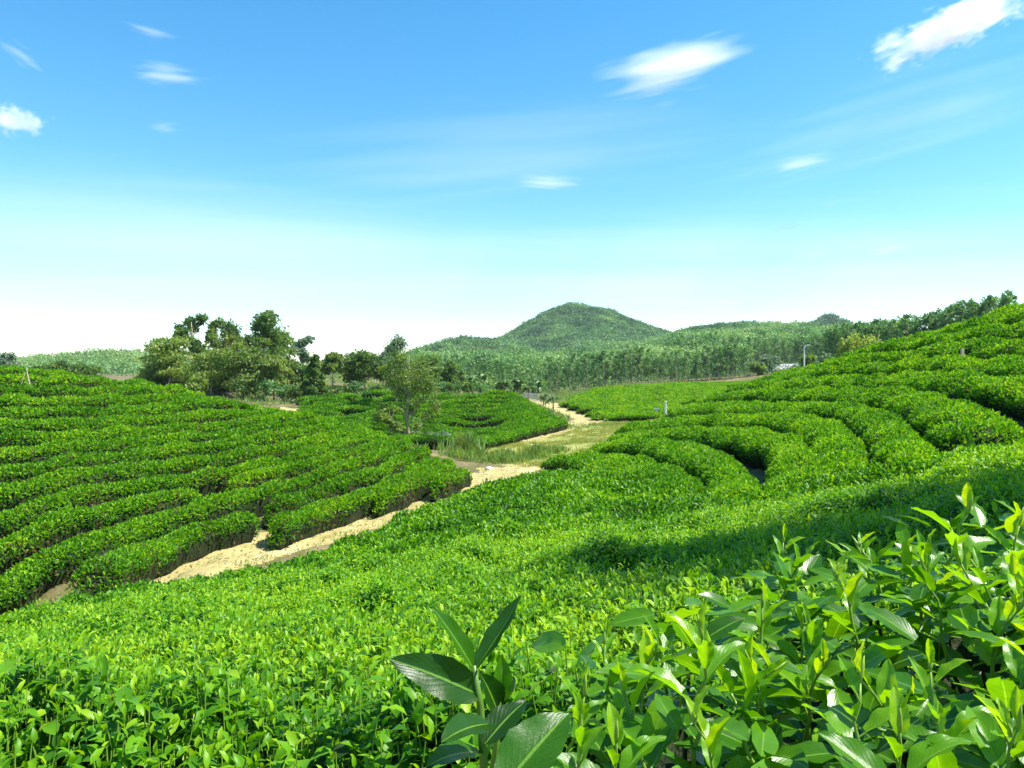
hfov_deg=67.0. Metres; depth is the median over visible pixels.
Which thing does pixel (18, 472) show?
tea row
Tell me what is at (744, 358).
plantation tree
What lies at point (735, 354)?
plantation tree
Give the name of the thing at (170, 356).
grove tree
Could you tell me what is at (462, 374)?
palm tree
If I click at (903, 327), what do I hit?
plantation tree
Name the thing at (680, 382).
tea row
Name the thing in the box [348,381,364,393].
shrub
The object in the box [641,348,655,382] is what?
plantation tree
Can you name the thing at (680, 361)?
plantation tree
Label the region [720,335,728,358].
plantation tree
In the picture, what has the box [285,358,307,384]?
grove tree
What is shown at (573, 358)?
plantation tree
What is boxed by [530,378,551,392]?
palm tree
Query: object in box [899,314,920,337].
plantation tree
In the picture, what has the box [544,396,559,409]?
young palm
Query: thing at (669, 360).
plantation tree
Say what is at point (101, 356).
hill forest
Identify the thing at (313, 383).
conical tree
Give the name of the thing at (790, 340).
plantation tree
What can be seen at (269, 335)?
grove tree
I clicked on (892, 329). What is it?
plantation tree
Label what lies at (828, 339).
plantation tree
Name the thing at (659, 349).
forest
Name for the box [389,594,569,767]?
tea plant
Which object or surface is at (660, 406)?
tea row
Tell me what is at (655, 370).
plantation tree
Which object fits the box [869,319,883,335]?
plantation tree
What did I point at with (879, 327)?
plantation tree
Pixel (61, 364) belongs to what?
skyline tree
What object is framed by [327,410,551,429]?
tea row
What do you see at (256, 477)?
tea row
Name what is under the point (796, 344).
plantation tree
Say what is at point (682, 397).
tea row
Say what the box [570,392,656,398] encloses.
tea row
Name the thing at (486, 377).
palm tree
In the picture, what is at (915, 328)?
plantation tree
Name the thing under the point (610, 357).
plantation tree
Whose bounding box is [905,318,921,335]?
plantation tree
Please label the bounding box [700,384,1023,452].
tea row
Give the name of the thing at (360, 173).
sky
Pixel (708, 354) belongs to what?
plantation tree
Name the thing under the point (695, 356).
plantation tree
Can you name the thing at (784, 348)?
plantation tree
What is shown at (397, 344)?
slender tree
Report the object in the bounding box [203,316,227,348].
grove tree
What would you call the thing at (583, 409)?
tea row
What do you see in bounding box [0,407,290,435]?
tea row
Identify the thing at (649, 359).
plantation tree
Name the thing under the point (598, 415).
tea row
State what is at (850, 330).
plantation tree
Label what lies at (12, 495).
tea row
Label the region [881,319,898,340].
plantation tree
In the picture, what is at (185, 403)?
tea row
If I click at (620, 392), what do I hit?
tea row
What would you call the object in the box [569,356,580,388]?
plantation tree
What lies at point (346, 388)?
shrub
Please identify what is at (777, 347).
plantation tree
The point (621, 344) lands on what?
forest
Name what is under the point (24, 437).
tea row
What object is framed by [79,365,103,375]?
skyline tree
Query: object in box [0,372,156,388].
tea row
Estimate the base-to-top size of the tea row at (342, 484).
1.322 m
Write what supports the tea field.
on the ground at (470, 465)
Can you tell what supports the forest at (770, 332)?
on the ground at (470, 465)
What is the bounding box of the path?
[56,398,602,601]
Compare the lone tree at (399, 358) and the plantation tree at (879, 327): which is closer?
the lone tree at (399, 358)
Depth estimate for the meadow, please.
43.30 m
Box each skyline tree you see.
[0,352,22,366]
[25,364,47,368]
[48,359,70,371]
[67,362,86,373]
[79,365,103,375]
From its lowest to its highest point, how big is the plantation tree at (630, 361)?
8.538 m
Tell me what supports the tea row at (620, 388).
on the ground at (470, 465)
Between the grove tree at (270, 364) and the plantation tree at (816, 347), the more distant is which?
the plantation tree at (816, 347)
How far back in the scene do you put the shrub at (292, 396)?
77.76 m
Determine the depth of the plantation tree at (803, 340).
250.30 m
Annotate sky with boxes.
[0,0,1023,364]
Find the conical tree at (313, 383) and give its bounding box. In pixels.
[299,352,331,396]
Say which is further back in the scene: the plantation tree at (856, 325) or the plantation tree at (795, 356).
the plantation tree at (795, 356)
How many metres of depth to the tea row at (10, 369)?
35.34 m
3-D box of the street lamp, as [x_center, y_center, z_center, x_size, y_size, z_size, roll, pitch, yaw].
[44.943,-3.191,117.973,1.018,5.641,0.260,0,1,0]
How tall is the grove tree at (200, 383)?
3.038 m
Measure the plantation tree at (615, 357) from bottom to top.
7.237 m
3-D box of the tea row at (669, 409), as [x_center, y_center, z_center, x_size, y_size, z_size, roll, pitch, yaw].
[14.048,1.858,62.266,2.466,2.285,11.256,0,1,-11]
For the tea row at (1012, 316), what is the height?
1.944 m
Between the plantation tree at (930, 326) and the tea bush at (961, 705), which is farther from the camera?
the plantation tree at (930, 326)
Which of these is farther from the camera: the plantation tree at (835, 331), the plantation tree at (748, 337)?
the plantation tree at (748, 337)
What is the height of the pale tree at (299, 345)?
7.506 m
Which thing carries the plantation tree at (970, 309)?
on the ground at (470, 465)
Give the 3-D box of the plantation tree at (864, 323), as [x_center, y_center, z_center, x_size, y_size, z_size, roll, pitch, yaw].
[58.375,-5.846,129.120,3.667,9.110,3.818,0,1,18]
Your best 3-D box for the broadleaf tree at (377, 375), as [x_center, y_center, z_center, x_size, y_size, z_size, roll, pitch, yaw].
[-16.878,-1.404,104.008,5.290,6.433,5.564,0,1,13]
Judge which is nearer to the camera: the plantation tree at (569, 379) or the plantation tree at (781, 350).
the plantation tree at (569, 379)
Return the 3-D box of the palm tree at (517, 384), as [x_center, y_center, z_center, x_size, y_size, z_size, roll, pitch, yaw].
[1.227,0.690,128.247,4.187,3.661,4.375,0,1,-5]
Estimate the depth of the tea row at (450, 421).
54.48 m
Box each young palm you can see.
[537,394,549,406]
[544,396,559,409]
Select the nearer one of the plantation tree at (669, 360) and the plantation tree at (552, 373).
the plantation tree at (552, 373)
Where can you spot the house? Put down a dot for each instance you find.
(791, 365)
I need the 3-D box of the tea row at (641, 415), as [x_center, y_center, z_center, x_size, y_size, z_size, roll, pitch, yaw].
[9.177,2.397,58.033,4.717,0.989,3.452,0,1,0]
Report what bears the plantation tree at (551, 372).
on the ground at (470, 465)
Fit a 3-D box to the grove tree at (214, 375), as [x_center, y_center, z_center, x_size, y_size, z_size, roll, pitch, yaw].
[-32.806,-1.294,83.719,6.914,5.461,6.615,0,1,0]
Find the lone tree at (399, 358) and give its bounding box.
[371,350,444,434]
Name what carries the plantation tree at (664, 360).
on the ground at (470, 465)
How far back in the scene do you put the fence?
111.97 m
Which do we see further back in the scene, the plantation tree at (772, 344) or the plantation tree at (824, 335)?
the plantation tree at (772, 344)
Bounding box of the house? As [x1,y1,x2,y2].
[772,364,795,371]
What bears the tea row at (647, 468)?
on the ground at (470, 465)
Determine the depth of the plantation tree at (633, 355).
162.01 m
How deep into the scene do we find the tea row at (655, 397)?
88.98 m
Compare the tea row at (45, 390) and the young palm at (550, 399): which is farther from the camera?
the young palm at (550, 399)
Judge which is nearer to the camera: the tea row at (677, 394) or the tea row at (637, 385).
the tea row at (677, 394)
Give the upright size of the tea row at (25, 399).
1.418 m
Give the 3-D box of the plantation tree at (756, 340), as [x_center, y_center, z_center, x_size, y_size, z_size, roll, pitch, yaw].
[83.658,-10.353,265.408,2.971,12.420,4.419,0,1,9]
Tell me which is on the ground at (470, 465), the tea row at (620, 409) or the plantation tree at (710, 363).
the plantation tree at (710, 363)
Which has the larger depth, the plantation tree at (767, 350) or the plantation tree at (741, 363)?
the plantation tree at (767, 350)
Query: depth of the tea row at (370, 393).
69.35 m
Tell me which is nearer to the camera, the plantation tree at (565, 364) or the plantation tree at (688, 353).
the plantation tree at (565, 364)
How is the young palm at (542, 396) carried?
on the path
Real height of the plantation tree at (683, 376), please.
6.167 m
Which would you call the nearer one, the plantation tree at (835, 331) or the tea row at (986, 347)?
the tea row at (986, 347)
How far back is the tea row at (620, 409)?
74.23 m
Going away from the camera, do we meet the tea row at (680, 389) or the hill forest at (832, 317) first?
the tea row at (680, 389)
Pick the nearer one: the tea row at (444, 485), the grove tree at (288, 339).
the tea row at (444, 485)
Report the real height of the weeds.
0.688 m
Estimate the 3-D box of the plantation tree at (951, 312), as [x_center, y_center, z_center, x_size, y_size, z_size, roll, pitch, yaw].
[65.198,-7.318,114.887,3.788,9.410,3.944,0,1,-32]
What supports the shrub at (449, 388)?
on the ground at (470, 465)
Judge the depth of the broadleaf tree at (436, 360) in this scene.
111.32 m
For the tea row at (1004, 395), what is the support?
on the ground at (470, 465)
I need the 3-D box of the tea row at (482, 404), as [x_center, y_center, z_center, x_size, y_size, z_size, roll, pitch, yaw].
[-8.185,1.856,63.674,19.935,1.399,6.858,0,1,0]
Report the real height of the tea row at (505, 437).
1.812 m
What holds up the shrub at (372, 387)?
on the ground at (470, 465)
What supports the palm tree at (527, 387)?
on the path
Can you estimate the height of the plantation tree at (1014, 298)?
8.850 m
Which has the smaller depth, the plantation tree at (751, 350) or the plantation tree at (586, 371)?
the plantation tree at (586, 371)
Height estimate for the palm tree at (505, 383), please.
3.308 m
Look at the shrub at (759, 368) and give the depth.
169.19 m
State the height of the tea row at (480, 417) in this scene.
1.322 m
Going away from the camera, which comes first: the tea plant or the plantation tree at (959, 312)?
the tea plant
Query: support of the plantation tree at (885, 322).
on the ground at (470, 465)
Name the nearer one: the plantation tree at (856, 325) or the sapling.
the sapling
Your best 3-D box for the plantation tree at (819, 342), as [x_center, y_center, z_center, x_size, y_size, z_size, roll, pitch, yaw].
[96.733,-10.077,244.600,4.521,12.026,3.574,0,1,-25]
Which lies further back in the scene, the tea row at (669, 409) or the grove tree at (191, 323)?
the grove tree at (191, 323)
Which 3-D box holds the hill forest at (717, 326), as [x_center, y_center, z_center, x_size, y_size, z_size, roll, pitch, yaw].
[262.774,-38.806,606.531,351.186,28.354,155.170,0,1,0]
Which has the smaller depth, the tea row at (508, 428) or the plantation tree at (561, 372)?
the tea row at (508, 428)
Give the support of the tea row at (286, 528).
on the ground at (470, 465)
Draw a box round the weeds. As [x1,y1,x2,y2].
[567,420,644,429]
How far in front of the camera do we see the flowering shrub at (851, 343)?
61.70 m
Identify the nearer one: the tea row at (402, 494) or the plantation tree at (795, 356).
the tea row at (402, 494)
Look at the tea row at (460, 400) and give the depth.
63.12 m
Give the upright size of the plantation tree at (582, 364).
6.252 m
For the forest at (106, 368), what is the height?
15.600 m
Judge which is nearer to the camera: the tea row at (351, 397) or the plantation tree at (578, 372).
the tea row at (351, 397)
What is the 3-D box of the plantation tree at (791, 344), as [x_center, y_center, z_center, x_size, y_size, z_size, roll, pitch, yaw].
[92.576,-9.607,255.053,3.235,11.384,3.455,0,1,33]
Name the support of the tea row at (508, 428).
on the ground at (470, 465)
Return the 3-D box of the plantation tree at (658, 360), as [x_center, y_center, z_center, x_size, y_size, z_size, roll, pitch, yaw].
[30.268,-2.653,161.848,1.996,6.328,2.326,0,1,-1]
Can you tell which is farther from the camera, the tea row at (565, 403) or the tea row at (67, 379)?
the tea row at (565, 403)
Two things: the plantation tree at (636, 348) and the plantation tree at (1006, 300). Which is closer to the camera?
the plantation tree at (1006, 300)
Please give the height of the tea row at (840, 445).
2.019 m
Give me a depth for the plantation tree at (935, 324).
116.75 m
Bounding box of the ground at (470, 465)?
[4,349,1023,606]
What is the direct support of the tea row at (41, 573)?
on the ground at (470, 465)
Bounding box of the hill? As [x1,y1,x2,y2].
[456,343,511,351]
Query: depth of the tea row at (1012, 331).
28.98 m
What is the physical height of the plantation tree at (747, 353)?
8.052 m
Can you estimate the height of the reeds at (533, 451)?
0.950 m
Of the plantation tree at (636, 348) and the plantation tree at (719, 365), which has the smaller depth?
the plantation tree at (636, 348)
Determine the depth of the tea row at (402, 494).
23.14 m
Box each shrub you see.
[256,379,298,399]
[283,387,300,400]
[285,382,302,399]
[327,384,341,394]
[334,381,363,393]
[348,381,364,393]
[365,383,384,390]
[375,383,394,391]
[414,430,431,434]
[422,378,455,392]
[428,430,450,435]
[440,381,460,394]
[453,379,475,393]
[471,383,489,393]
[750,361,766,375]
[758,353,781,373]
[798,352,816,366]
[818,351,832,362]
[834,332,882,356]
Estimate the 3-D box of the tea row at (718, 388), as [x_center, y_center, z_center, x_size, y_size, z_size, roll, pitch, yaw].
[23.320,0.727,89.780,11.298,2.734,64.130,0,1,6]
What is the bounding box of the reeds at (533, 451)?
[438,441,576,464]
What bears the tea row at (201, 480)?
on the ground at (470, 465)
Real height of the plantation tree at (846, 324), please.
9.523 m
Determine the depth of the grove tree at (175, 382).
90.47 m
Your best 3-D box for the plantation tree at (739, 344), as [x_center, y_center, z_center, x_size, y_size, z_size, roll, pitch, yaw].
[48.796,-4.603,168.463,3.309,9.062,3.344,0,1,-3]
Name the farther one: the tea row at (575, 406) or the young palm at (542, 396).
the young palm at (542, 396)
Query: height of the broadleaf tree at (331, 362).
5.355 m
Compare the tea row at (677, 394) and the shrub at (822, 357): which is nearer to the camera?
the tea row at (677, 394)
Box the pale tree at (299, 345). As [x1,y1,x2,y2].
[291,335,315,363]
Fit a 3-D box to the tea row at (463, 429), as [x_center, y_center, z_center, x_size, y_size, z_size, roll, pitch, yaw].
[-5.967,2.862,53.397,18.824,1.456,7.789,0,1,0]
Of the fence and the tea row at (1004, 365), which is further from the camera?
the fence
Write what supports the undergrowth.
on the ground at (470, 465)
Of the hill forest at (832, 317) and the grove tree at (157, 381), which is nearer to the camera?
the grove tree at (157, 381)
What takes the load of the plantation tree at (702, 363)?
on the ground at (470, 465)
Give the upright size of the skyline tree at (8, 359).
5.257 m
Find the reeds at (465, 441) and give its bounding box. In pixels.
[438,428,486,451]
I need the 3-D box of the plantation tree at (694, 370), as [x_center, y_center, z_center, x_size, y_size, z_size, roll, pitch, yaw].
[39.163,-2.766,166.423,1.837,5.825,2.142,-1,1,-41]
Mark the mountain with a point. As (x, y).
(559, 313)
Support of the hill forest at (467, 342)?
on the hill
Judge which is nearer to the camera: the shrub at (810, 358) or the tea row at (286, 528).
the tea row at (286, 528)
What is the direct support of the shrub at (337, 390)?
on the ground at (470, 465)
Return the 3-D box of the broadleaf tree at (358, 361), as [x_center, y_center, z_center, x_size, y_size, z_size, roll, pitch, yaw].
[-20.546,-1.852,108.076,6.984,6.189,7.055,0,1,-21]
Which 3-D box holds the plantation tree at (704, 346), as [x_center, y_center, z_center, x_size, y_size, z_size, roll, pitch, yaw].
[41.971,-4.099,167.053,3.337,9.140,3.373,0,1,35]
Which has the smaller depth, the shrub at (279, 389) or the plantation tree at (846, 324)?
the shrub at (279, 389)
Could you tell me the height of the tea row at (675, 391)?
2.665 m
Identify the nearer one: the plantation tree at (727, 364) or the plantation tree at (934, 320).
the plantation tree at (934, 320)
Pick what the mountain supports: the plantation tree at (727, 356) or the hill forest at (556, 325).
the hill forest at (556, 325)
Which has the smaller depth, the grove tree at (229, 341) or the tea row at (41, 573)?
the tea row at (41, 573)
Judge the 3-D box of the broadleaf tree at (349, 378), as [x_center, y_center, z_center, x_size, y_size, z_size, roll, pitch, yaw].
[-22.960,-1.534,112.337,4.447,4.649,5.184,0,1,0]
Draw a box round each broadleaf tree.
[320,351,350,385]
[342,349,382,390]
[342,365,367,386]
[363,354,394,388]
[411,354,444,391]
[439,358,461,385]
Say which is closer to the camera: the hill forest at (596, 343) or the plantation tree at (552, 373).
the plantation tree at (552, 373)
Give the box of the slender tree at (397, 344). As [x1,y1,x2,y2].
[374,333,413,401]
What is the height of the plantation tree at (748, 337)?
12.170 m
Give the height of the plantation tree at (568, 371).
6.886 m
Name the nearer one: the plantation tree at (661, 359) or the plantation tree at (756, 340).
the plantation tree at (661, 359)
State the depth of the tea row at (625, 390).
104.33 m
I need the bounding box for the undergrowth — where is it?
[421,354,820,392]
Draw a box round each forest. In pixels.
[2,347,190,372]
[16,352,341,375]
[403,334,617,354]
[404,346,568,388]
[495,337,668,358]
[496,302,672,348]
[545,337,756,382]
[560,323,724,345]
[623,320,853,347]
[662,316,910,366]
[806,311,852,325]
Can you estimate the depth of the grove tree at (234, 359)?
79.48 m
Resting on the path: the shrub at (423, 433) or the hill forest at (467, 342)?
the shrub at (423, 433)
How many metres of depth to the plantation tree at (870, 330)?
125.03 m
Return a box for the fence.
[523,392,551,401]
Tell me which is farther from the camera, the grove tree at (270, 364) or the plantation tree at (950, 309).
the plantation tree at (950, 309)
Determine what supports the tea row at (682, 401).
on the ground at (470, 465)
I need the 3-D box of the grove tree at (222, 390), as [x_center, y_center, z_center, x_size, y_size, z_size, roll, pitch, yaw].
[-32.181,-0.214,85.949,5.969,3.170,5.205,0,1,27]
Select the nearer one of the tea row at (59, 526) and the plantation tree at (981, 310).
the tea row at (59, 526)
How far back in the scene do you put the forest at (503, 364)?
179.83 m
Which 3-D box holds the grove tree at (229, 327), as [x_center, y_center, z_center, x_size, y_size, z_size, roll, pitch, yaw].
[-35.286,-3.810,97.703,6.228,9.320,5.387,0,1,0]
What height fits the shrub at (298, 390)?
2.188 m
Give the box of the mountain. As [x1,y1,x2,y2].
[530,309,643,347]
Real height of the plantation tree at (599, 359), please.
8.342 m
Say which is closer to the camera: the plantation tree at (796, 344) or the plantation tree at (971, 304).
the plantation tree at (971, 304)
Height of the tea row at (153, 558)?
1.153 m
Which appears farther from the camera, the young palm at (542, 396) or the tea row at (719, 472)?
the young palm at (542, 396)
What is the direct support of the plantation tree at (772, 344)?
on the ground at (470, 465)
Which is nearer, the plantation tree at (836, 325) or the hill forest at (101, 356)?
the plantation tree at (836, 325)
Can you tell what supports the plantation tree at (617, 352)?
on the ground at (470, 465)
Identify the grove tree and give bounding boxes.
[132,362,166,385]
[134,336,197,384]
[162,369,189,386]
[172,312,210,373]
[178,347,237,395]
[185,370,211,394]
[199,341,271,397]
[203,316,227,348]
[206,370,238,394]
[211,330,247,392]
[217,319,254,365]
[240,309,288,392]
[245,354,296,397]
[265,329,303,380]
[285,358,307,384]
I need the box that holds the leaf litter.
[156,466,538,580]
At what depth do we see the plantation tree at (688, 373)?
165.45 m
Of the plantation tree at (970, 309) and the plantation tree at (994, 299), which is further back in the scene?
the plantation tree at (970, 309)
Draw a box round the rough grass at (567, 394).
[67,370,789,450]
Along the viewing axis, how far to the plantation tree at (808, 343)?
246.74 m
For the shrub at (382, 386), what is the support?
on the ground at (470, 465)
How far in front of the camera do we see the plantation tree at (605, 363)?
158.39 m
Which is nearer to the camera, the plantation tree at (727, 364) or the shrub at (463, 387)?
the shrub at (463, 387)
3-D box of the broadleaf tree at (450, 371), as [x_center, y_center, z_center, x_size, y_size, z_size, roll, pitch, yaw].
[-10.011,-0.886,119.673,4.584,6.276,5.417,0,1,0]
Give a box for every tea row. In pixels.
[0,364,105,378]
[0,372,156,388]
[0,381,205,398]
[0,391,237,410]
[0,395,279,424]
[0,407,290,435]
[0,410,321,448]
[0,415,342,464]
[0,421,354,484]
[0,424,372,512]
[0,429,386,538]
[0,438,413,614]
[0,487,201,574]
[67,509,260,596]
[223,435,398,492]
[260,445,431,527]
[265,456,441,550]
[295,389,513,404]
[296,398,529,410]
[298,392,519,407]
[298,401,534,415]
[301,404,540,421]
[311,395,522,405]
[316,406,545,427]
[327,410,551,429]
[336,413,556,432]
[344,416,562,435]
[361,418,567,449]
[372,458,456,517]
[429,467,472,501]
[540,449,705,497]
[558,397,659,407]
[566,395,659,400]
[566,400,660,409]
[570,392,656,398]
[575,403,654,413]
[579,390,657,394]
[583,387,655,392]
[584,406,653,416]
[588,385,653,390]
[589,408,664,420]
[589,436,762,503]
[590,384,657,388]
[604,410,664,421]
[606,424,830,498]
[614,410,869,484]
[650,384,728,392]
[651,380,750,384]
[652,381,748,386]
[652,399,702,409]
[654,387,720,395]
[657,389,714,397]
[658,392,710,400]
[659,394,708,401]
[661,388,738,404]
[662,400,698,413]
[664,399,938,479]
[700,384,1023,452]
[724,368,1023,421]
[749,352,1023,382]
[770,335,1023,374]
[822,319,1023,362]
[878,308,1023,344]
[910,302,1023,337]
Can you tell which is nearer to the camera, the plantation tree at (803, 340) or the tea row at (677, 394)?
the tea row at (677, 394)
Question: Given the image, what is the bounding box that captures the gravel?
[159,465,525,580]
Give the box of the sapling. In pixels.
[374,405,403,433]
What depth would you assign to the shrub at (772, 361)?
174.30 m
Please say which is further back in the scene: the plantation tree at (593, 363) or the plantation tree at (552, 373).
the plantation tree at (593, 363)
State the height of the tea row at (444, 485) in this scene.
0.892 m
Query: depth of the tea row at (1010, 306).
29.31 m
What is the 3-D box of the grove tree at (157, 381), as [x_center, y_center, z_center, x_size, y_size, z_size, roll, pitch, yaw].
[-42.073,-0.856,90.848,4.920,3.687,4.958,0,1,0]
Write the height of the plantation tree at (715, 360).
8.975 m
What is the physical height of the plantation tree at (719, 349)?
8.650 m
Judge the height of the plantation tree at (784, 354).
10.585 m
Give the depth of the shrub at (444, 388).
83.32 m
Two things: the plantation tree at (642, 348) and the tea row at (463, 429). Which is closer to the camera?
the tea row at (463, 429)
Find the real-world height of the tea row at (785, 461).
2.023 m
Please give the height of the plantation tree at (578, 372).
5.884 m
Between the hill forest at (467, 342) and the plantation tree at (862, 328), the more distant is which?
the hill forest at (467, 342)
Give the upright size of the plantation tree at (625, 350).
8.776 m
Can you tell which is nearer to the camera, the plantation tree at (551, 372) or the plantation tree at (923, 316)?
the plantation tree at (923, 316)
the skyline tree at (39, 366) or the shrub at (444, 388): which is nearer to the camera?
the shrub at (444, 388)
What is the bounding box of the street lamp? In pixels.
[803,345,809,366]
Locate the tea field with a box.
[0,439,1023,767]
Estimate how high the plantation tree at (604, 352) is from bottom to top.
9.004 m
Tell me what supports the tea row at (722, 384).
on the ground at (470, 465)
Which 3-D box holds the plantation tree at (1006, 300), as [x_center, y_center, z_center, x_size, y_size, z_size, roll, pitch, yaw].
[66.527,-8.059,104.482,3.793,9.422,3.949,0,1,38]
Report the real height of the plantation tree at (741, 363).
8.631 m
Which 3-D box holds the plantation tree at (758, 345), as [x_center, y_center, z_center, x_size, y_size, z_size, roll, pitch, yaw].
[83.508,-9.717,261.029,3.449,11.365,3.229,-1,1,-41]
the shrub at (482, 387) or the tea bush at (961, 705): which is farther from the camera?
the shrub at (482, 387)
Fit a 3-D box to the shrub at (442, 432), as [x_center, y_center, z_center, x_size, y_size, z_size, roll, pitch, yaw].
[-3.978,3.032,41.541,1.565,1.174,1.394,0,1,33]
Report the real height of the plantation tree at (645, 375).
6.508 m
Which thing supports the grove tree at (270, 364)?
on the ground at (470, 465)
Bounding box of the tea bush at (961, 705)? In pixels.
[532,482,1023,767]
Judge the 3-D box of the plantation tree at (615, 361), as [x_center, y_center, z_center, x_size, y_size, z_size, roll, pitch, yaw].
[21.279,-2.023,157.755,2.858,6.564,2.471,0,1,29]
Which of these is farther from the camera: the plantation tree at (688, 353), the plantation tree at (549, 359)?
the plantation tree at (688, 353)
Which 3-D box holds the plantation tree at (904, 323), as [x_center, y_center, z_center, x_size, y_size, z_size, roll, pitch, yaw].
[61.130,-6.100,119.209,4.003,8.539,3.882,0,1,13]
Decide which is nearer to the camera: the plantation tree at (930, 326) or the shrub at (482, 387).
the shrub at (482, 387)
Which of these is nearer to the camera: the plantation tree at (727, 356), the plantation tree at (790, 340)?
the plantation tree at (727, 356)
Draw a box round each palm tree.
[456,370,472,385]
[461,376,483,391]
[470,372,498,391]
[492,379,513,389]
[510,377,529,394]
[520,382,537,397]
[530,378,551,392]
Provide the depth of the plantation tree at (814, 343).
241.81 m
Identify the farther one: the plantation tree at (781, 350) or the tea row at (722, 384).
the plantation tree at (781, 350)
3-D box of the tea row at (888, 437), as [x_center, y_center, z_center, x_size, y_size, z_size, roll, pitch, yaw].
[8.217,1.369,23.674,4.562,1.874,30.029,0,1,6]
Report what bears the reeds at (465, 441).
on the meadow
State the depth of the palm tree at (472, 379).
123.40 m
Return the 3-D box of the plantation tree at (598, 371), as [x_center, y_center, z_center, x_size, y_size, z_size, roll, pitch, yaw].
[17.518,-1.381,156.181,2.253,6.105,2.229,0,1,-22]
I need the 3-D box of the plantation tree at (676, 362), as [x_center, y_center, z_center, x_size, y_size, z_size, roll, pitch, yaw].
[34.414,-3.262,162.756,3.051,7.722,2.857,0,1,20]
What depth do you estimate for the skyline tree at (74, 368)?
125.15 m
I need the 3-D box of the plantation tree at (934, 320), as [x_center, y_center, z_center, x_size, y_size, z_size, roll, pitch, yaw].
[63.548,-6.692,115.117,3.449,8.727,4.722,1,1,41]
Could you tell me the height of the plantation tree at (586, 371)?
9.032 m
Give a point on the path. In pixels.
(255, 549)
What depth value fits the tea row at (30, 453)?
24.06 m
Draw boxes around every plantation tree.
[542,355,556,388]
[544,362,555,389]
[546,362,559,387]
[553,357,563,391]
[553,359,565,390]
[561,360,572,385]
[564,362,575,385]
[564,366,572,389]
[567,351,579,387]
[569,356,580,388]
[574,366,584,385]
[580,351,593,387]
[581,363,589,389]
[588,351,597,383]
[593,363,603,383]
[594,349,612,385]
[597,352,608,384]
[599,351,611,385]
[607,350,616,384]
[610,355,622,383]
[610,358,623,380]
[612,351,627,382]
[616,348,629,382]
[625,348,637,382]
[627,352,637,381]
[630,346,643,382]
[636,345,651,380]
[640,356,648,379]
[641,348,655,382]
[644,357,654,382]
[651,359,659,379]
[652,357,660,376]
[657,358,663,381]
[659,352,670,381]
[663,351,675,380]
[668,351,682,379]
[669,359,677,379]
[673,349,684,381]
[679,355,691,376]
[680,357,689,379]
[681,355,692,381]
[683,351,694,380]
[690,359,695,380]
[691,353,699,380]
[696,358,702,380]
[697,353,707,380]
[700,344,712,379]
[700,346,717,380]
[705,350,716,373]
[711,344,723,379]
[711,345,725,379]
[715,353,726,376]
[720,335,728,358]
[720,350,732,374]
[721,343,732,376]
[725,342,740,375]
[729,343,741,377]
[734,346,743,376]
[739,347,752,376]
[741,345,755,371]
[744,336,753,354]
[746,337,754,361]
[753,336,758,361]
[755,338,762,360]
[763,341,771,358]
[769,336,778,355]
[773,338,779,356]
[776,336,783,362]
[780,338,789,362]
[781,340,790,362]
[786,336,794,361]
[787,338,795,362]
[793,335,800,359]
[793,338,799,362]
[799,335,808,356]
[800,336,811,354]
[811,332,821,356]
[811,333,819,360]
[812,333,823,355]
[816,326,832,352]
[818,326,839,361]
[824,327,841,357]
[830,323,842,349]
[836,322,850,347]
[836,325,857,356]
[841,322,860,340]
[857,322,868,339]
[858,324,869,343]
[861,324,875,340]
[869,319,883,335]
[870,317,890,338]
[872,324,885,341]
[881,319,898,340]
[883,322,906,339]
[895,320,911,336]
[896,318,915,337]
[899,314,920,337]
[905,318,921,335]
[907,318,923,335]
[916,312,935,330]
[918,312,936,331]
[927,312,945,329]
[928,310,952,330]
[932,305,954,329]
[945,304,960,324]
[949,300,973,323]
[959,298,981,322]
[959,302,978,319]
[972,294,997,316]
[986,296,1007,313]
[992,289,1014,311]
[1010,294,1018,304]
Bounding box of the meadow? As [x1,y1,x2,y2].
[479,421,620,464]
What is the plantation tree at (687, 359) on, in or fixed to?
on the ground at (470, 465)
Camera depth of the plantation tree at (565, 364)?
157.48 m
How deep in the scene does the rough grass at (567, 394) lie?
81.05 m
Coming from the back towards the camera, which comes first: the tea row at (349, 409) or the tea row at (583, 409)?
the tea row at (583, 409)
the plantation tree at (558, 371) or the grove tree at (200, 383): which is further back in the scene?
the plantation tree at (558, 371)
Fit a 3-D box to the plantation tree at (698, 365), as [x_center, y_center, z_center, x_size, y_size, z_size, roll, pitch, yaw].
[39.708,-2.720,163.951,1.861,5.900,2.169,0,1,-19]
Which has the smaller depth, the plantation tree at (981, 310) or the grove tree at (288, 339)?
the grove tree at (288, 339)
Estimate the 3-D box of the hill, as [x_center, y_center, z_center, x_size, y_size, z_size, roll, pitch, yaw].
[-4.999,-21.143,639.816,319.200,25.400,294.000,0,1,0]

